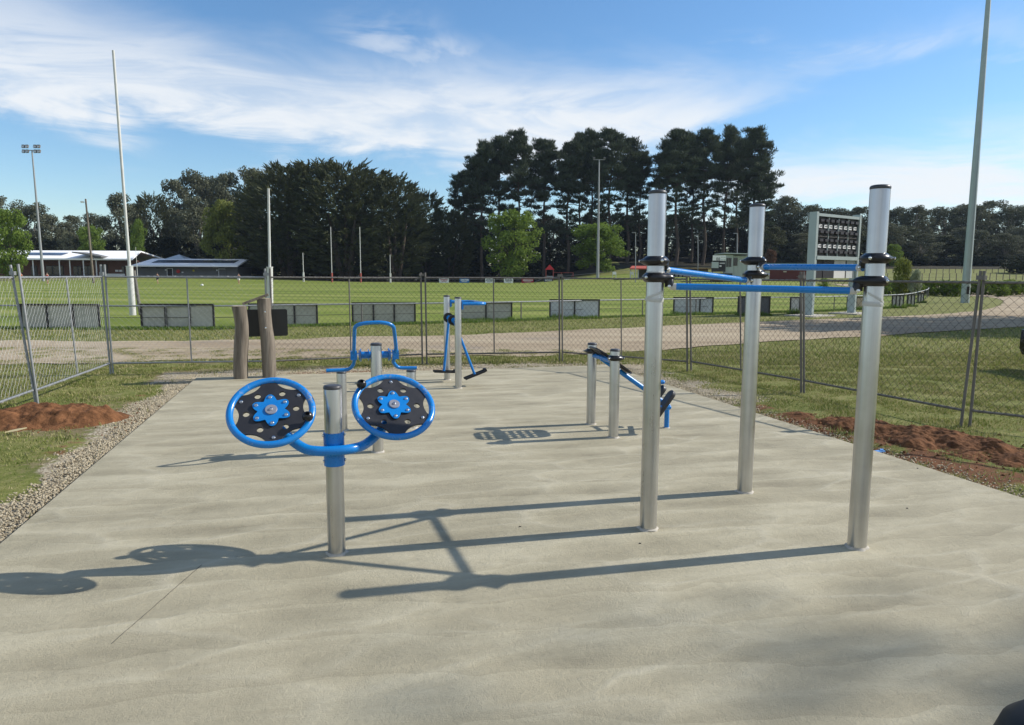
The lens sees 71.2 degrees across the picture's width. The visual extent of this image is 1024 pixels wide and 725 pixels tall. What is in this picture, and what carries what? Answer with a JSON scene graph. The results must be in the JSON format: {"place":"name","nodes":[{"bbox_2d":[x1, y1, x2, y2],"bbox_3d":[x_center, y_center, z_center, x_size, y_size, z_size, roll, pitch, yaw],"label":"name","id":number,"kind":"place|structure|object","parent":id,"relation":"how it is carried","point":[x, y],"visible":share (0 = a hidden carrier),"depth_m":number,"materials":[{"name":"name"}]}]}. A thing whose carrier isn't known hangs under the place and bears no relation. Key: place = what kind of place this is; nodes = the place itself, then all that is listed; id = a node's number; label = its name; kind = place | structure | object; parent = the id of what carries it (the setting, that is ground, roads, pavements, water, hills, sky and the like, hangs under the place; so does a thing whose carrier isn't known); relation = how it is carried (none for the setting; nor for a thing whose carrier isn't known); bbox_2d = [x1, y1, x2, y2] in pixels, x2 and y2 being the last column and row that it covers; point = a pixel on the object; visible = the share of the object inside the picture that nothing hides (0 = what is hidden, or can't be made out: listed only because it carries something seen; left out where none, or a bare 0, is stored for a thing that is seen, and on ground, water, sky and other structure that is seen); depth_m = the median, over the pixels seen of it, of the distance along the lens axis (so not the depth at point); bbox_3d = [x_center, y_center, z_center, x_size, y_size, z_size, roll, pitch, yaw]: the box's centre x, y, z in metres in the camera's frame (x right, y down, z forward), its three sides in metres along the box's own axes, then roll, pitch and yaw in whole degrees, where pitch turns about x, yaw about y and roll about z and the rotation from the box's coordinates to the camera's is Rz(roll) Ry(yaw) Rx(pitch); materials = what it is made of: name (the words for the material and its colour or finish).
{"place":"outdoors","nodes":[
{"label":"outdoors","id":0,"kind":"place"},
{"bbox_2d":[0,273,926,327],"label":"sports field","id":1,"kind":"structure","parent":0,"point":[226,295],"depth_m":60.08,"materials":[{"name":"plant"}]},
{"bbox_2d":[21,145,44,280],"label":"light pole","id":2,"kind":"object","parent":1,"relation":"on","point":[37,211],"visible":0.94,"depth_m":132.37,"materials":[{"name":"metal"}]},
{"bbox_2d":[112,50,140,314],"bbox_3d":[-15.442,-7.060,28.717,0.521,10.440,0.287,-4,8,-33],"label":"goal post","id":3,"kind":"object","parent":1,"relation":"on","point":[133,283],"visible":0.81,"depth_m":28.83,"materials":[{"name":"metal"}]},
{"bbox_2d":[139,304,214,327],"bbox_3d":[-10.588,-1.458,22.634,2.301,0.807,0.070,0,7,-2],"label":"advertising board","id":4,"kind":"object","parent":1,"relation":"on","point":[199,310],"visible":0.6,"depth_m":22.64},
{"bbox_2d":[248,303,317,323],"bbox_3d":[-7.760,-1.623,24.250,2.311,0.762,0.070,0,7,-4],"label":"advertising board","id":5,"kind":"object","parent":1,"relation":"on","point":[300,310],"visible":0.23,"depth_m":24.29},
{"bbox_2d":[351,302,415,321],"bbox_3d":[-4.570,-1.762,25.491,2.260,0.768,0.070,0,7,-4],"label":"advertising board","id":6,"kind":"object","parent":1,"relation":"on","point":[387,314],"visible":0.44,"depth_m":25.50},
{"bbox_2d":[0,300,926,329],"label":"weeds","id":7,"kind":"object","parent":1,"relation":"on","point":[510,318],"visible":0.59,"depth_m":26.53,"materials":[{"name":"plant"}]},
{"bbox_2d":[0,270,928,326],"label":"boundary fence","id":8,"kind":"object","parent":1,"relation":"on","point":[361,304],"visible":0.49,"depth_m":25.85,"materials":[{"name":"metal"}]},
{"bbox_2d":[461,303,511,319],"bbox_3d":[-0.995,-1.949,27.310,2.023,0.729,0.070,0,7,-3],"label":"advertising board","id":9,"kind":"object","parent":1,"relation":"on","point":[486,310],"visible":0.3,"depth_m":27.32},
{"bbox_2d":[549,299,599,316],"bbox_3d":[2.545,-2.180,29.078,2.076,0.786,0.070,0,7,-5],"label":"advertising board","id":10,"kind":"object","parent":1,"relation":"on","point":[587,308],"visible":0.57,"depth_m":29.08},
{"bbox_2d":[673,297,713,312],"bbox_3d":[8.251,-2.582,32.517,1.890,0.798,0.070,0,7,-6],"label":"advertising board","id":11,"kind":"object","parent":1,"relation":"on","point":[677,305],"visible":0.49,"depth_m":32.52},
{"bbox_2d":[710,253,746,281],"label":"scorers hut","id":12,"kind":"object","parent":1,"relation":"on","point":[735,266],"visible":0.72,"depth_m":107.26,"materials":[{"name":"green"}]},
{"bbox_2d":[892,256,913,294],"bbox_3d":[33.628,-7.162,61.630,1.645,3.985,1.895,0,7,1],"label":"bush","id":13,"kind":"object","parent":1,"relation":"on","point":[905,271],"visible":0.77,"depth_m":61.33,"materials":[{"name":"green plant"}]},
{"bbox_2d":[0,255,1002,281],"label":"forest floor","id":14,"kind":"structure","parent":0,"point":[623,265],"depth_m":175.88,"materials":[{"name":"green plant"}]},
{"bbox_2d":[11,202,59,249],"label":"gum tree","id":15,"kind":"object","parent":14,"relation":"on","point":[28,212],"visible":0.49,"depth_m":201.26,"materials":[{"name":"green plant"}]},
{"bbox_2d":[76,224,106,250],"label":"leafy tree","id":16,"kind":"object","parent":14,"relation":"on","point":[96,243],"visible":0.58,"depth_m":182.18,"materials":[{"name":"green plant"}]},
{"bbox_2d":[94,192,147,250],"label":"gum tree","id":17,"kind":"object","parent":14,"relation":"on","point":[113,203],"visible":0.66,"depth_m":194.75,"materials":[{"name":"green plant"}]},
{"bbox_2d":[129,218,147,252],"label":"leafy tree","id":18,"kind":"object","parent":14,"relation":"on","point":[137,234],"visible":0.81,"depth_m":180.60,"materials":[{"name":"green plant"}]},
{"bbox_2d":[114,235,178,258],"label":"understorey tree","id":19,"kind":"object","parent":14,"relation":"on","point":[160,242],"visible":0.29,"depth_m":189.93,"materials":[{"name":"green plant"}]},
{"bbox_2d":[129,190,181,254],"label":"tree","id":20,"kind":"object","parent":14,"relation":"on","point":[160,207],"visible":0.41,"depth_m":199.18,"materials":[{"name":"green plant"}]},
{"bbox_2d":[155,178,197,249],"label":"gum tree","id":21,"kind":"object","parent":14,"relation":"on","point":[174,186],"visible":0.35,"depth_m":208.52,"materials":[{"name":"green plant"}]},
{"bbox_2d":[159,208,195,257],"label":"gum tree","id":22,"kind":"object","parent":14,"relation":"on","point":[173,212],"visible":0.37,"depth_m":198.16,"materials":[{"name":"green plant"}]},
{"bbox_2d":[171,195,209,258],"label":"gum tree","id":23,"kind":"object","parent":14,"relation":"on","point":[194,208],"visible":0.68,"depth_m":192.88,"materials":[{"name":"green plant"}]},
{"bbox_2d":[172,168,216,239],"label":"gum tree","id":24,"kind":"object","parent":14,"relation":"on","point":[197,182],"visible":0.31,"depth_m":214.75,"materials":[{"name":"green plant"}]},
{"bbox_2d":[205,171,236,247],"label":"gum tree","id":25,"kind":"object","parent":14,"relation":"on","point":[223,182],"visible":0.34,"depth_m":211.26,"materials":[{"name":"green plant"}]},
{"bbox_2d":[198,198,248,258],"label":"leafy tree","id":26,"kind":"object","parent":14,"relation":"on","point":[213,229],"visible":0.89,"depth_m":171.40,"materials":[{"name":"green plant"}]},
{"bbox_2d":[231,168,306,275],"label":"cypress tree","id":27,"kind":"object","parent":14,"relation":"on","point":[243,233],"visible":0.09,"depth_m":180.56,"materials":[{"name":"green plant"}]},
{"bbox_2d":[229,159,342,276],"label":"cypress tree","id":28,"kind":"object","parent":14,"relation":"on","point":[273,170],"visible":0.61,"depth_m":163.46,"materials":[{"name":"green plant"}]},
{"bbox_2d":[257,156,366,278],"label":"cypress tree","id":29,"kind":"object","parent":14,"relation":"on","point":[286,209],"visible":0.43,"depth_m":167.29,"materials":[{"name":"green plant"}]},
{"bbox_2d":[283,157,402,280],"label":"cypress tree","id":30,"kind":"object","parent":14,"relation":"on","point":[346,269],"visible":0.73,"depth_m":161.42,"materials":[{"name":"green plant"}]},
{"bbox_2d":[328,169,417,280],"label":"cypress tree","id":31,"kind":"object","parent":14,"relation":"on","point":[400,211],"visible":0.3,"depth_m":168.57,"materials":[{"name":"green plant"}]},
{"bbox_2d":[352,171,437,280],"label":"cypress tree","id":32,"kind":"object","parent":14,"relation":"on","point":[417,200],"visible":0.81,"depth_m":164.20,"materials":[{"name":"green plant"}]},
{"bbox_2d":[396,188,456,280],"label":"cypress tree","id":33,"kind":"object","parent":14,"relation":"on","point":[439,262],"visible":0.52,"depth_m":173.38,"materials":[{"name":"green plant"}]},
{"bbox_2d":[422,207,477,280],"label":"cypress tree","id":34,"kind":"object","parent":14,"relation":"on","point":[465,232],"visible":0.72,"depth_m":177.53,"materials":[{"name":"green plant"}]},
{"bbox_2d":[444,169,485,276],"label":"pine tree","id":35,"kind":"object","parent":14,"relation":"on","point":[455,199],"visible":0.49,"depth_m":182.77,"materials":[{"name":"green plant"}]},
{"bbox_2d":[456,138,511,280],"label":"pine tree","id":36,"kind":"object","parent":14,"relation":"on","point":[478,166],"visible":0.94,"depth_m":176.73,"materials":[{"name":"green plant"}]},
{"bbox_2d":[480,134,517,280],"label":"pine tree","id":37,"kind":"object","parent":14,"relation":"on","point":[499,142],"visible":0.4,"depth_m":180.01,"materials":[{"name":"green plant"}]},
{"bbox_2d":[497,126,544,281],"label":"pine tree","id":38,"kind":"object","parent":14,"relation":"on","point":[517,144],"visible":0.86,"depth_m":174.19,"materials":[{"name":"green plant"}]},
{"bbox_2d":[522,137,566,276],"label":"pine tree","id":39,"kind":"object","parent":14,"relation":"on","point":[542,168],"visible":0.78,"depth_m":178.24,"materials":[{"name":"green plant"}]},
{"bbox_2d":[525,219,578,273],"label":"understorey tree","id":40,"kind":"object","parent":14,"relation":"on","point":[549,224],"visible":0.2,"depth_m":198.38,"materials":[{"name":"green plant"}]},
{"bbox_2d":[548,139,591,273],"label":"pine tree","id":41,"kind":"object","parent":14,"relation":"on","point":[568,168],"visible":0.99,"depth_m":176.41,"materials":[{"name":"green plant"}]},
{"bbox_2d":[550,223,607,264],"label":"understorey tree","id":42,"kind":"object","parent":14,"relation":"on","point":[563,249],"visible":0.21,"depth_m":192.13,"materials":[{"name":"green plant"}]},
{"bbox_2d":[577,128,606,267],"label":"pine tree","id":43,"kind":"object","parent":14,"relation":"on","point":[591,138],"visible":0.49,"depth_m":180.09,"materials":[{"name":"green plant"}]},
{"bbox_2d":[585,127,636,264],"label":"pine tree","id":44,"kind":"object","parent":14,"relation":"on","point":[615,139],"visible":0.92,"depth_m":173.69,"materials":[{"name":"green plant"}]},
{"bbox_2d":[610,136,647,263],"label":"pine tree","id":45,"kind":"object","parent":14,"relation":"on","point":[633,157],"visible":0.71,"depth_m":178.32,"materials":[{"name":"green plant"}]},
{"bbox_2d":[624,150,654,262],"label":"pine tree","id":46,"kind":"object","parent":14,"relation":"on","point":[647,161],"visible":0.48,"depth_m":180.75,"materials":[{"name":"green plant"}]},
{"bbox_2d":[614,218,670,259],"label":"understorey tree","id":47,"kind":"object","parent":14,"relation":"on","point":[643,252],"visible":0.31,"depth_m":196.80,"materials":[{"name":"green plant"}]},
{"bbox_2d":[646,138,685,231],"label":"pine tree","id":48,"kind":"object","parent":14,"relation":"on","point":[663,146],"visible":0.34,"depth_m":178.89,"materials":[{"name":"green plant"}]},
{"bbox_2d":[636,218,698,259],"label":"understorey tree","id":49,"kind":"object","parent":14,"relation":"on","point":[683,225],"visible":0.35,"depth_m":196.67,"materials":[{"name":"green plant"}]},
{"bbox_2d":[652,127,704,264],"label":"pine tree","id":50,"kind":"object","parent":14,"relation":"on","point":[676,151],"visible":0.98,"depth_m":171.68,"materials":[{"name":"green plant"}]},
{"bbox_2d":[679,133,711,262],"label":"pine tree","id":51,"kind":"object","parent":14,"relation":"on","point":[695,190],"visible":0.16,"depth_m":186.36,"materials":[{"name":"green plant"}]},
{"bbox_2d":[669,221,729,259],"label":"understorey tree","id":52,"kind":"object","parent":14,"relation":"on","point":[695,251],"visible":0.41,"depth_m":198.99,"materials":[{"name":"green plant"}]},
{"bbox_2d":[683,126,729,264],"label":"pine tree","id":53,"kind":"object","parent":14,"relation":"on","point":[705,136],"visible":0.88,"depth_m":173.81,"materials":[{"name":"green plant"}]},
{"bbox_2d":[695,228,747,258],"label":"understorey tree","id":54,"kind":"object","parent":14,"relation":"on","point":[742,250],"visible":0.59,"depth_m":195.63,"materials":[{"name":"green plant"}]},
{"bbox_2d":[707,123,750,252],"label":"pine tree","id":55,"kind":"object","parent":14,"relation":"on","point":[729,140],"visible":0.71,"depth_m":178.36,"materials":[{"name":"green plant"}]},
{"bbox_2d":[719,137,752,255],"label":"pine tree","id":56,"kind":"object","parent":14,"relation":"on","point":[738,143],"visible":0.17,"depth_m":186.72,"materials":[{"name":"green plant"}]},
{"bbox_2d":[730,124,785,226],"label":"pine tree","id":57,"kind":"object","parent":14,"relation":"on","point":[756,141],"visible":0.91,"depth_m":171.89,"materials":[{"name":"green plant"}]},
{"bbox_2d":[738,159,778,238],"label":"pine tree","id":58,"kind":"object","parent":14,"relation":"on","point":[768,192],"visible":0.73,"depth_m":170.71,"materials":[{"name":"green plant"}]},
{"bbox_2d":[763,226,787,258],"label":"gum tree","id":59,"kind":"object","parent":14,"relation":"on","point":[772,238],"visible":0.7,"depth_m":181.23,"materials":[{"name":"green plant"}]},
{"bbox_2d":[770,195,804,245],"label":"gum tree","id":60,"kind":"object","parent":14,"relation":"on","point":[787,199],"visible":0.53,"depth_m":199.66,"materials":[{"name":"green plant"}]},
{"bbox_2d":[783,233,807,261],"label":"gum tree","id":61,"kind":"object","parent":14,"relation":"on","point":[799,239],"visible":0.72,"depth_m":181.87,"materials":[{"name":"green plant"}]},
{"bbox_2d":[784,204,820,257],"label":"gum tree","id":62,"kind":"object","parent":14,"relation":"on","point":[807,211],"visible":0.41,"depth_m":195.73,"materials":[{"name":"green plant"}]},
{"bbox_2d":[887,222,912,252],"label":"gum tree","id":63,"kind":"object","parent":14,"relation":"on","point":[896,236],"visible":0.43,"depth_m":180.74,"materials":[{"name":"green plant"}]},
{"bbox_2d":[899,205,935,254],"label":"gum tree","id":64,"kind":"object","parent":14,"relation":"on","point":[909,216],"visible":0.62,"depth_m":196.00,"materials":[{"name":"green plant"}]},
{"bbox_2d":[901,233,944,264],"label":"gum tree","id":65,"kind":"object","parent":14,"relation":"on","point":[920,238],"visible":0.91,"depth_m":179.42,"materials":[{"name":"green plant"}]},
{"bbox_2d":[924,206,967,250],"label":"gum tree","id":66,"kind":"object","parent":14,"relation":"on","point":[943,214],"visible":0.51,"depth_m":200.78,"materials":[{"name":"green plant"}]},
{"bbox_2d":[954,229,1001,261],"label":"gum tree","id":67,"kind":"object","parent":14,"relation":"on","point":[980,235],"visible":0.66,"depth_m":180.43,"materials":[{"name":"green plant"}]},
{"bbox_2d":[954,204,1001,254],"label":"gum tree","id":68,"kind":"object","parent":14,"relation":"on","point":[981,211],"visible":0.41,"depth_m":197.86,"materials":[{"name":"green plant"}]},
{"bbox_2d":[983,233,1023,261],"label":"gum tree","id":69,"kind":"object","parent":14,"relation":"on","point":[1002,250],"visible":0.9,"depth_m":180.47,"materials":[{"name":"green plant"}]},
{"bbox_2d":[986,205,1023,256],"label":"gum tree","id":70,"kind":"object","parent":14,"relation":"on","point":[1008,213],"visible":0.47,"depth_m":199.63,"materials":[{"name":"green plant"}]},
{"bbox_2d":[0,251,1023,542],"bbox_3d":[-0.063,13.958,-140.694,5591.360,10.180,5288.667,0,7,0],"label":"ground","id":71,"kind":"structure","parent":0,"point":[32,471],"depth_m":11.90,"materials":[{"name":"plant"}]},
{"bbox_2d":[0,208,33,277],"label":"leafy tree","id":72,"kind":"object","parent":71,"relation":"on","point":[9,220],"visible":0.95,"depth_m":137.70,"materials":[{"name":"green plant"}]},
{"bbox_2d":[0,265,35,402],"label":"fence panel","id":73,"kind":"object","parent":71,"relation":"on","point":[12,273],"visible":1,"depth_m":9.33,"materials":[{"name":"metal"}]},
{"bbox_2d":[19,304,100,327],"bbox_3d":[-14.064,-1.427,22.253,2.399,0.805,0.070,0,7,-3],"label":"advertising board","id":74,"kind":"object","parent":71,"relation":"on","point":[64,312],"visible":0.68,"depth_m":22.26,"materials":[{"name":"metal"}]},
{"bbox_2d":[17,264,111,402],"bbox_3d":[-6.708,-0.556,10.883,0.149,1.893,3.039,-1,7,-12],"label":"fence panel","id":75,"kind":"object","parent":71,"relation":"on","point":[100,277],"visible":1,"depth_m":10.62,"materials":[{"name":"metal"}]},
{"bbox_2d":[0,402,142,431],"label":"dirt mound","id":76,"kind":"object","parent":71,"relation":"on","point":[45,416],"visible":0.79,"depth_m":8.24,"materials":[{"name":"soil"}]},
{"bbox_2d":[0,250,163,275],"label":"sports pavilion","id":77,"kind":"structure","parent":71,"relation":"on","point":[60,263],"depth_m":167.51,"materials":[{"name":"metal"}]},
{"bbox_2d":[103,255,251,275],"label":"grey clubroom","id":78,"kind":"structure","parent":71,"relation":"on","point":[175,265],"depth_m":165.71,"materials":[{"name":"white metal"}]},
{"bbox_2d":[103,264,268,373],"bbox_3d":[-5.625,-0.750,12.499,2.710,1.892,0.045,-1,7,-9],"label":"fence panel","id":79,"kind":"object","parent":71,"relation":"on","point":[265,274],"visible":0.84,"depth_m":12.45,"materials":[{"name":"metal"}]},
{"bbox_2d":[269,268,423,363],"bbox_3d":[-2.998,-0.815,13.337,2.871,1.840,0.048,-3,8,-25],"label":"fence panel","id":80,"kind":"object","parent":71,"relation":"on","point":[350,310],"visible":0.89,"depth_m":13.29,"materials":[{"name":"metal"}]},
{"bbox_2d":[424,272,562,363],"bbox_3d":[-0.344,-0.878,14.176,2.755,1.785,0.048,-1,7,-10],"label":"fence panel","id":81,"kind":"object","parent":71,"relation":"on","point":[494,322],"visible":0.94,"depth_m":14.17,"materials":[{"name":"metal"}]},
{"bbox_2d":[0,365,1023,724],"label":"concrete slab","id":82,"kind":"structure","parent":71,"relation":"on","point":[498,563],"depth_m":4.02,"materials":[{"name":"concrete"}]},
{"bbox_2d":[231,298,287,378],"bbox_3d":[-4.146,-0.391,11.803,0.897,1.339,0.398,-3,8,-23],"label":"timber post sign","id":83,"kind":"object","parent":82,"relation":"on","point":[265,322],"visible":0.94,"depth_m":11.67,"materials":[{"name":"wood"}]},
{"bbox_2d":[225,374,434,556],"bbox_3d":[-1.063,0.673,4.376,1.258,1.187,0.411,-4,8,-31],"label":"wheel exerciser","id":84,"kind":"object","parent":82,"relation":"on","point":[271,411],"visible":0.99,"depth_m":4.26,"materials":[{"name":"metal"}]},
{"bbox_2d":[326,321,417,452],"bbox_3d":[-1.397,0.220,7.282,0.894,1.375,1.306,-1,7,-9],"label":"arm swing machine","id":85,"kind":"object","parent":82,"relation":"on","point":[376,354],"visible":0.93,"depth_m":6.84,"materials":[{"name":"metal"}]},
{"bbox_2d":[433,295,486,388],"bbox_3d":[-0.830,-0.301,11.159,0.712,1.470,1.032,-2,7,-18],"label":"air walker","id":86,"kind":"object","parent":82,"relation":"on","point":[449,318],"visible":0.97,"depth_m":10.88,"materials":[{"name":"metal"}]},
{"bbox_2d":[583,342,675,438],"bbox_3d":[1.297,0.334,7.832,0.978,1.040,0.830,0,7,0],"label":"sit up bench","id":87,"kind":"object","parent":82,"relation":"on","point":[613,359],"visible":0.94,"depth_m":7.72,"materials":[{"name":"metal"}]},
{"bbox_2d":[636,184,895,551],"bbox_3d":[1.557,0.032,4.964,1.476,2.340,1.364,0,7,0],"label":"pull up frame","id":88,"kind":"object","parent":82,"relation":"on","point":[874,260],"visible":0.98,"depth_m":4.57,"materials":[{"name":"metal"}]},
{"bbox_2d":[993,699,1023,724],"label":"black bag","id":89,"kind":"object","parent":82,"relation":"on","point":[1011,714],"visible":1,"depth_m":2.53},
{"bbox_2d":[0,316,1023,365],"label":"verge grass","id":90,"kind":"structure","parent":71,"relation":"on","point":[667,356],"depth_m":18.82,"materials":[{"name":"plant"}]},
{"bbox_2d":[480,208,544,276],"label":"leafy tree","id":91,"kind":"object","parent":71,"relation":"on","point":[511,218],"visible":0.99,"depth_m":156.25,"materials":[{"name":"green plant"}]},
{"bbox_2d":[570,222,630,272],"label":"leafy tree","id":92,"kind":"object","parent":71,"relation":"on","point":[611,239],"visible":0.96,"depth_m":156.29,"materials":[{"name":"green plant"}]},
{"bbox_2d":[561,276,690,371],"bbox_3d":[2.092,-0.795,13.668,2.694,1.766,0.077,5,8,34],"label":"fence panel","id":93,"kind":"object","parent":71,"relation":"on","point":[621,301],"visible":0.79,"depth_m":13.65,"materials":[{"name":"metal"}]},
{"bbox_2d":[689,272,805,392],"bbox_3d":[3.772,-0.582,11.796,0.128,1.815,2.610,-3,8,-25],"label":"fence panel","id":94,"kind":"object","parent":71,"relation":"on","point":[800,276],"visible":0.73,"depth_m":11.73,"materials":[{"name":"metal"}]},
{"bbox_2d":[763,263,806,278],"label":"maroon shed","id":95,"kind":"structure","parent":71,"relation":"on","point":[783,274],"depth_m":112.11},
{"bbox_2d":[784,211,861,316],"bbox_3d":[14.596,-4.431,32.314,5.398,4.594,1.400,-5,9,-36],"label":"scoreboard","id":96,"kind":"object","parent":71,"relation":"on","point":[833,239],"visible":0.94,"depth_m":31.93,"materials":[{"name":"metal"}]},
{"bbox_2d":[802,271,986,426],"bbox_3d":[4.850,-0.291,9.450,0.129,1.819,2.671,-3,8,-23],"label":"fence panel","id":97,"kind":"object","parent":71,"relation":"on","point":[979,277],"visible":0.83,"depth_m":8.98,"materials":[{"name":"metal"}]},
{"bbox_2d":[776,411,1023,467],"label":"dirt mound","id":98,"kind":"object","parent":71,"relation":"on","point":[963,445],"visible":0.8,"depth_m":7.39,"materials":[{"name":"soil"}]},
{"bbox_2d":[960,0,990,302],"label":"light pole","id":99,"kind":"object","parent":71,"relation":"on","point":[969,246],"visible":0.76,"depth_m":47.01,"materials":[{"name":"metal"}]},
{"bbox_2d":[968,271,1023,426],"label":"fence panel","id":100,"kind":"object","parent":71,"relation":"on","point":[976,358],"visible":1,"depth_m":8.19,"materials":[{"name":"metal"}]},
{"bbox_2d":[0,284,1023,363],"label":"gravel track","id":101,"kind":"structure","parent":0,"point":[546,343],"depth_m":18.88,"materials":[{"name":"gravel"}]},
{"bbox_2d":[0,361,1023,542],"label":"gravel","id":102,"kind":"structure","parent":0,"point":[169,394],"depth_m":7.28,"materials":[{"name":"gravel"}]},
{"bbox_2d":[0,0,1023,272],"label":"sky","id":103,"kind":"structure","parent":0,"point":[852,96],"materials":[{"name":"blue"}]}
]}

